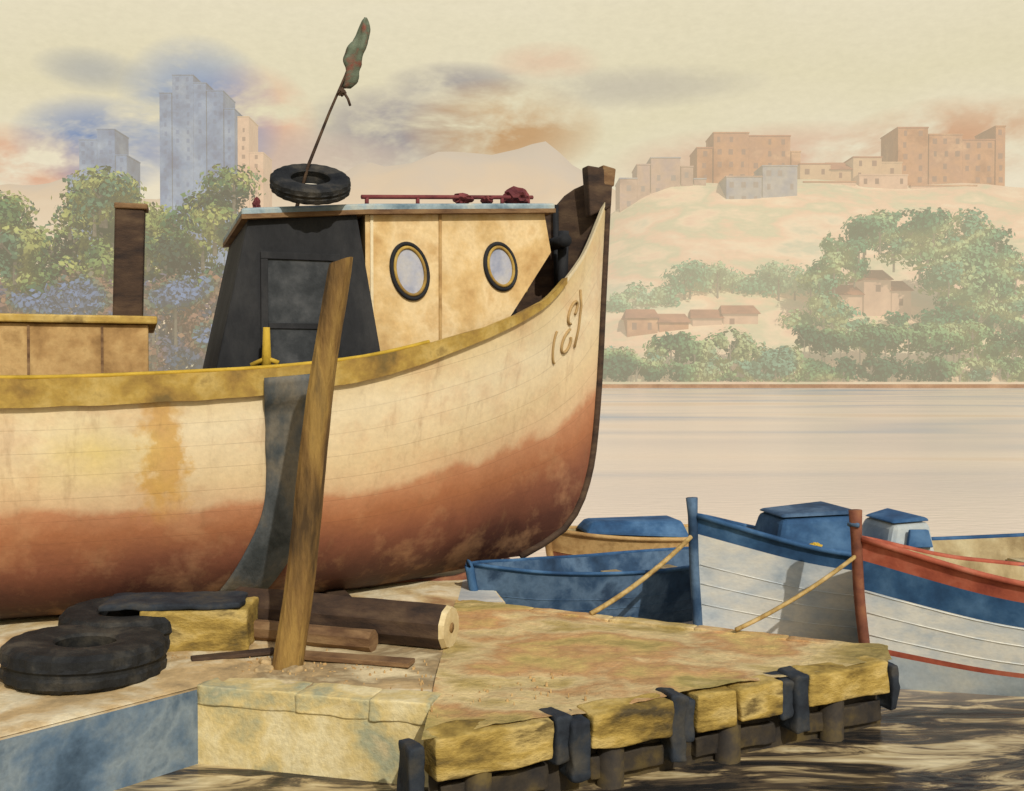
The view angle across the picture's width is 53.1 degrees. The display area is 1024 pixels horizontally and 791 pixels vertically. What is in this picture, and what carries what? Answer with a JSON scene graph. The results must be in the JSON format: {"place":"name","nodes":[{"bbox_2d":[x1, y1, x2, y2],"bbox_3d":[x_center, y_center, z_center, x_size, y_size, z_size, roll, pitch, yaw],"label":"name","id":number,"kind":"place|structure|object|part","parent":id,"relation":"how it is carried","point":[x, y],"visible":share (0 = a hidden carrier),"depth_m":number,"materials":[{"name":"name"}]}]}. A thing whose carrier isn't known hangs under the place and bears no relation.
{"place":"outdoors","nodes":[
{"label":"outdoors","id":0,"kind":"place"},
{"bbox_2d":[0,568,504,790],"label":"quay","id":1,"kind":"structure","parent":0,"point":[183,711],"depth_m":6.66,"materials":[{"name":"stone"}]},
{"bbox_2d":[0,624,167,694],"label":"truck tyre","id":2,"kind":"object","parent":1,"relation":"on","point":[66,659],"visible":0.99,"depth_m":6.80,"materials":[{"name":"rubber"}]},
{"bbox_2d":[58,590,258,651],"bbox_3d":[-2.740,1.754,7.966,1.491,0.406,1.010,0,1,0],"label":"fender stack","id":3,"kind":"object","parent":1,"relation":"on","point":[206,621],"visible":0.74,"depth_m":7.72,"materials":[{"name":"rubber"}]},
{"bbox_2d":[190,647,414,667],"bbox_3d":[-1.514,1.907,7.493,1.648,0.038,0.364,0,1,5],"label":"loose plank","id":4,"kind":"object","parent":1,"relation":"on","point":[377,660],"visible":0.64,"depth_m":7.41,"materials":[{"name":"brown wood"}]},
{"bbox_2d":[254,257,352,673],"bbox_3d":[-1.484,0.514,7.306,0.703,2.999,0.372,0,1,0],"label":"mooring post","id":5,"kind":"object","parent":1,"relation":"on","point":[291,637],"visible":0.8,"depth_m":7.23,"materials":[{"name":"brown wood"}]},
{"bbox_2d":[0,17,615,618],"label":"fishing boat","id":6,"kind":"object","parent":1,"relation":"on","point":[466,409],"visible":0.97,"depth_m":8.94,"materials":[{"name":"paint"}]},
{"bbox_3d":[-1.843,-0.529,8.931,0.560,1.300,0.080,0,1,-20],"label":"hood door","id":7,"kind":"part","parent":6,"relation":"part of","materials":[{"name":"grey metal"}]},
{"bbox_2d":[235,586,458,651],"bbox_3d":[-1.383,1.764,8.055,1.904,0.366,0.522,0,1,19],"label":"timber log","id":8,"kind":"object","parent":1,"relation":"on","point":[362,624],"visible":0.69,"depth_m":7.86,"materials":[{"name":"brown wood"}]},
{"bbox_2d":[157,648,586,717],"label":"gravel","id":9,"kind":"structure","parent":1,"relation":"on","point":[487,690],"depth_m":7.07,"materials":[{"name":"beige gravel"}]},
{"bbox_2d":[0,141,615,268],"bbox_3d":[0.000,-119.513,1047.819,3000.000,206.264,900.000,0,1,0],"label":"distant hill","id":10,"kind":"structure","parent":0,"point":[543,172],"depth_m":841.41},
{"bbox_2d":[0,179,1023,383],"bbox_3d":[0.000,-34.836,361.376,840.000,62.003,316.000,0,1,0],"label":"hillside","id":11,"kind":"structure","parent":0,"point":[653,236],"depth_m":268.65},
{"bbox_2d":[67,129,140,261],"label":"tower block","id":12,"kind":"structure","parent":11,"relation":"on","point":[108,147],"depth_m":398.51,"materials":[{"name":"grey concrete"}]},
{"bbox_2d":[81,142,93,233],"label":"windows","id":13,"kind":"structure","parent":12,"relation":"in","point":[82,143],"depth_m":398.32,"materials":[{"name":"grey glass"}]},
{"bbox_2d":[100,132,111,171],"label":"windows","id":14,"kind":"structure","parent":12,"relation":"in","point":[109,142],"depth_m":398.42,"materials":[{"name":"grey glass"}]},
{"bbox_2d":[159,74,241,284],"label":"tower block","id":15,"kind":"structure","parent":11,"relation":"on","point":[198,127],"depth_m":398.39,"materials":[{"name":"grey concrete"}]},
{"bbox_2d":[164,95,167,214],"label":"windows","id":16,"kind":"structure","parent":15,"relation":"in","point":[165,96],"depth_m":398.13,"materials":[{"name":"grey glass"}]},
{"bbox_2d":[175,77,189,211],"label":"windows","id":17,"kind":"structure","parent":15,"relation":"in","point":[176,78],"depth_m":398.13,"materials":[{"name":"grey glass"}]},
{"bbox_2d":[198,85,201,272],"label":"windows","id":18,"kind":"structure","parent":15,"relation":"in","point":[199,86],"depth_m":398.32,"materials":[{"name":"grey glass"}]},
{"bbox_2d":[213,93,217,264],"label":"windows","id":19,"kind":"structure","parent":15,"relation":"in","point":[215,94],"depth_m":398.52,"materials":[{"name":"grey glass"}]},
{"bbox_2d":[227,111,230,220],"label":"windows","id":20,"kind":"structure","parent":15,"relation":"in","point":[229,112],"depth_m":398.71,"materials":[{"name":"grey glass"}]},
{"bbox_2d":[237,116,271,211],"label":"tower block","id":21,"kind":"structure","parent":11,"relation":"on","point":[251,156],"depth_m":403.54,"materials":[{"name":"beige concrete"}]},
{"bbox_2d":[242,128,244,202],"label":"windows","id":22,"kind":"structure","parent":21,"relation":"in","point":[243,138],"depth_m":403.12,"materials":[{"name":"grey glass"}]},
{"bbox_2d":[255,155,257,193],"label":"windows","id":23,"kind":"structure","parent":21,"relation":"in","point":[256,156],"depth_m":403.41,"materials":[{"name":"grey glass"}]},
{"bbox_2d":[624,318,657,336],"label":"block","id":24,"kind":"structure","parent":11,"relation":"on","point":[642,326],"depth_m":231.74,"materials":[{"name":"ceramic"}]},
{"bbox_2d":[621,309,659,319],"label":"roof","id":25,"kind":"structure","parent":24,"relation":"on","point":[640,313],"depth_m":233.37,"materials":[{"name":"tile"}]},
{"bbox_2d":[632,323,651,329],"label":"windows","id":26,"kind":"structure","parent":24,"relation":"attached to","point":[634,326],"depth_m":231.70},
{"bbox_2d":[615,157,706,211],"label":"apartment block","id":27,"kind":"structure","parent":11,"relation":"on","point":[653,175],"depth_m":295.05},
{"bbox_2d":[627,185,630,206],"label":"windows","id":28,"kind":"structure","parent":27,"relation":"in","point":[628,186],"depth_m":294.85,"materials":[{"name":"grey glass"}]},
{"bbox_2d":[656,175,675,191],"label":"windows","id":29,"kind":"structure","parent":27,"relation":"in","point":[673,177],"depth_m":295.07,"materials":[{"name":"brown glass"}]},
{"bbox_2d":[658,322,688,331],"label":"block","id":30,"kind":"structure","parent":11,"relation":"on","point":[667,326],"depth_m":231.89,"materials":[{"name":"ceramic"}]},
{"bbox_2d":[657,314,690,322],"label":"roof","id":31,"kind":"structure","parent":30,"relation":"on","point":[673,318],"depth_m":233.24,"materials":[{"name":"tile"}]},
{"bbox_2d":[691,318,721,325],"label":"block","id":32,"kind":"structure","parent":11,"relation":"on","point":[704,321],"depth_m":232.71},
{"bbox_2d":[688,309,723,318],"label":"roof","id":33,"kind":"structure","parent":32,"relation":"on","point":[704,313],"depth_m":234.50,"materials":[{"name":"tile"}]},
{"bbox_2d":[606,258,819,312],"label":"tree line","id":34,"kind":"object","parent":11,"relation":"on","point":[773,274],"visible":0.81,"depth_m":242.37,"materials":[{"name":"green plant"}]},
{"bbox_2d":[722,314,757,323],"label":"block","id":35,"kind":"structure","parent":11,"relation":"on","point":[746,318],"depth_m":232.85,"materials":[{"name":"beige paint"}]},
{"bbox_2d":[718,305,760,313],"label":"roof","id":36,"kind":"structure","parent":35,"relation":"on","point":[737,309],"depth_m":234.46,"materials":[{"name":"tile"}]},
{"bbox_2d":[689,132,800,182],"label":"apartment block","id":37,"kind":"structure","parent":11,"relation":"on","point":[719,157],"depth_m":304.84,"materials":[{"name":"paint"}]},
{"bbox_2d":[702,151,706,177],"label":"windows","id":38,"kind":"structure","parent":37,"relation":"in","point":[704,152],"depth_m":304.66,"materials":[{"name":"brown glass"}]},
{"bbox_2d":[717,137,745,175],"label":"windows","id":39,"kind":"structure","parent":37,"relation":"in","point":[718,138],"depth_m":304.73,"materials":[{"name":"brown glass"}]},
{"bbox_2d":[753,139,784,175],"label":"windows","id":40,"kind":"structure","parent":37,"relation":"in","point":[782,140],"depth_m":304.88,"materials":[{"name":"brown glass"}]},
{"bbox_2d":[718,165,797,198],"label":"apartment block","id":41,"kind":"structure","parent":11,"relation":"on","point":[766,181],"depth_m":286.95,"materials":[{"name":"beige concrete"}]},
{"bbox_2d":[729,182,757,198],"label":"windows","id":42,"kind":"structure","parent":41,"relation":"in","point":[731,184],"depth_m":286.83,"materials":[{"name":"grey glass"}]},
{"bbox_2d":[766,170,792,188],"label":"windows","id":43,"kind":"structure","parent":41,"relation":"in","point":[768,172],"depth_m":286.97,"materials":[{"name":"brown glass"}]},
{"bbox_2d":[603,319,1023,381],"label":"tree line","id":44,"kind":"object","parent":11,"relation":"on","point":[869,340],"visible":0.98,"depth_m":213.22,"materials":[{"name":"green plant"}]},
{"bbox_2d":[832,295,861,316],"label":"block","id":45,"kind":"structure","parent":11,"relation":"on","point":[854,300],"depth_m":235.61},
{"bbox_2d":[826,285,864,294],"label":"roof","id":46,"kind":"structure","parent":45,"relation":"on","point":[846,290],"depth_m":237.33,"materials":[{"name":"tile"}]},
{"bbox_2d":[797,156,902,180],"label":"apartment block","id":47,"kind":"structure","parent":11,"relation":"on","point":[851,168],"depth_m":298.98,"materials":[{"name":"paint"}]},
{"bbox_2d":[805,169,824,173],"label":"windows","id":48,"kind":"structure","parent":47,"relation":"in","point":[807,171],"depth_m":298.69,"materials":[{"name":"brown glass"}]},
{"bbox_2d":[858,161,876,173],"label":"windows","id":49,"kind":"structure","parent":47,"relation":"in","point":[874,163],"depth_m":298.99,"materials":[{"name":"brown glass"}]},
{"bbox_2d":[850,280,890,315],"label":"block","id":50,"kind":"structure","parent":11,"relation":"on","point":[874,303],"depth_m":235.76,"materials":[{"name":"beige paint"}]},
{"bbox_2d":[847,270,893,283],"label":"roof","id":51,"kind":"structure","parent":50,"relation":"on","point":[878,275],"depth_m":237.37,"materials":[{"name":"tile"}]},
{"bbox_2d":[876,285,880,291],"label":"windows","id":52,"kind":"structure","parent":50,"relation":"attached to","point":[878,288],"depth_m":235.68,"materials":[{"name":"grey glass"}]},
{"bbox_2d":[803,174,977,188],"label":"apartment block","id":53,"kind":"structure","parent":11,"relation":"on","point":[892,181],"depth_m":294.97,"materials":[{"name":"paint"}]},
{"bbox_2d":[864,178,902,183],"label":"windows","id":54,"kind":"structure","parent":53,"relation":"in","point":[865,179],"depth_m":294.93,"materials":[{"name":"brown glass"}]},
{"bbox_2d":[778,207,1023,339],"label":"tree line","id":55,"kind":"object","parent":11,"relation":"on","point":[981,268],"visible":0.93,"depth_m":227.97,"materials":[{"name":"green plant"}]},
{"bbox_2d":[891,291,910,315],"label":"block","id":56,"kind":"structure","parent":11,"relation":"on","point":[896,296],"depth_m":235.92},
{"bbox_2d":[890,281,914,290],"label":"roof","id":57,"kind":"structure","parent":56,"relation":"on","point":[899,286],"depth_m":237.50,"materials":[{"name":"tile"}]},
{"bbox_2d":[880,125,1005,185],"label":"apartment block","id":58,"kind":"structure","parent":11,"relation":"on","point":[923,155],"depth_m":302.87,"materials":[{"name":"paint"}]},
{"bbox_2d":[903,131,922,181],"label":"windows","id":59,"kind":"structure","parent":58,"relation":"in","point":[905,156],"depth_m":302.58,"materials":[{"name":"brown glass"}]},
{"bbox_2d":[932,138,959,181],"label":"windows","id":60,"kind":"structure","parent":58,"relation":"in","point":[957,153],"depth_m":302.73,"materials":[{"name":"brown glass"}]},
{"bbox_2d":[965,143,991,182],"label":"windows","id":61,"kind":"structure","parent":58,"relation":"in","point":[968,144],"depth_m":302.95,"materials":[{"name":"brown glass"}]},
{"bbox_2d":[998,130,1002,181],"label":"windows","id":62,"kind":"structure","parent":58,"relation":"in","point":[1000,155],"depth_m":303.10,"materials":[{"name":"brown glass"}]},
{"bbox_2d":[0,0,1023,198],"label":"sky","id":63,"kind":"structure","parent":0,"point":[619,85],"materials":[{"name":"beige"}]},
{"bbox_2d":[114,388,1023,790],"bbox_3d":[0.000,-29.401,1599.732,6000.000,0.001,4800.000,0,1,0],"label":"water","id":64,"kind":"structure","parent":0,"point":[946,460],"depth_m":23.89,"materials":[{"name":"beige liquid"}]},
{"bbox_2d":[465,546,692,622],"bbox_3d":[0.950,2.107,10.666,3.161,1.061,1.092,-1,1,-27],"label":"skiff","id":65,"kind":"object","parent":64,"relation":"on","point":[587,583],"visible":0.62,"depth_m":10.29,"materials":[{"name":"blue paint"}]},
{"bbox_2d":[545,515,688,555],"bbox_3d":[1.690,2.068,12.887,2.678,1.050,1.066,0,1,-11],"label":"skiff","id":66,"kind":"object","parent":64,"relation":"on","point":[598,535],"visible":0.22,"depth_m":12.52,"materials":[{"name":"orange wood"}]},
{"bbox_2d":[397,600,899,790],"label":"jetty","id":67,"kind":"object","parent":64,"relation":"in","point":[661,695],"visible":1,"depth_m":6.95,"materials":[{"name":"wood"}]},
{"bbox_2d":[686,497,1023,642],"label":"rowing boat","id":68,"kind":"object","parent":64,"relation":"on","point":[743,573],"visible":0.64,"depth_m":9.39,"materials":[{"name":"blue paint"}]},
{"bbox_2d":[589,535,692,615],"bbox_3d":[1.172,1.598,9.170,1.204,0.597,0.041,-1,1,-34],"label":"mooring rope","id":69,"kind":"object","parent":68,"relation":"attached to","point":[658,566],"visible":1,"depth_m":9.15,"materials":[{"name":"beige fabric"}]},
{"bbox_3d":[3.761,1.321,9.461,0.240,0.160,0.070,0,1,-3],"label":"shelter window","id":70,"kind":"part","parent":68,"relation":"part of","materials":[{"name":"blue paint"}]},
{"bbox_2d":[847,509,1023,696],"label":"rowing boat","id":71,"kind":"object","parent":64,"relation":"on","point":[937,621],"visible":0.88,"depth_m":8.31,"materials":[{"name":"red paint"}]},
{"bbox_2d":[735,555,855,631],"bbox_3d":[2.327,1.609,8.364,1.096,0.580,0.033,0,1,-14],"label":"mooring rope","id":72,"kind":"object","parent":71,"relation":"attached to","point":[801,593],"visible":1,"depth_m":8.35,"materials":[{"name":"beige fabric"}]},
{"bbox_2d":[602,384,1023,387],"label":"embankment","id":73,"kind":"structure","parent":0,"point":[812,385],"depth_m":205.51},
{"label":"river bank","id":74,"kind":"structure","parent":0,"visible":0},
{"bbox_2d":[0,268,223,370],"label":"bush row","id":75,"kind":"object","parent":74,"relation":"on","point":[183,302],"visible":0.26,"depth_m":108.02,"materials":[{"name":"blue plant"}]},
{"bbox_2d":[0,164,266,368],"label":"tree line","id":76,"kind":"object","parent":74,"relation":"on","point":[23,243],"visible":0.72,"depth_m":120.50,"materials":[{"name":"green plant"}]}
]}

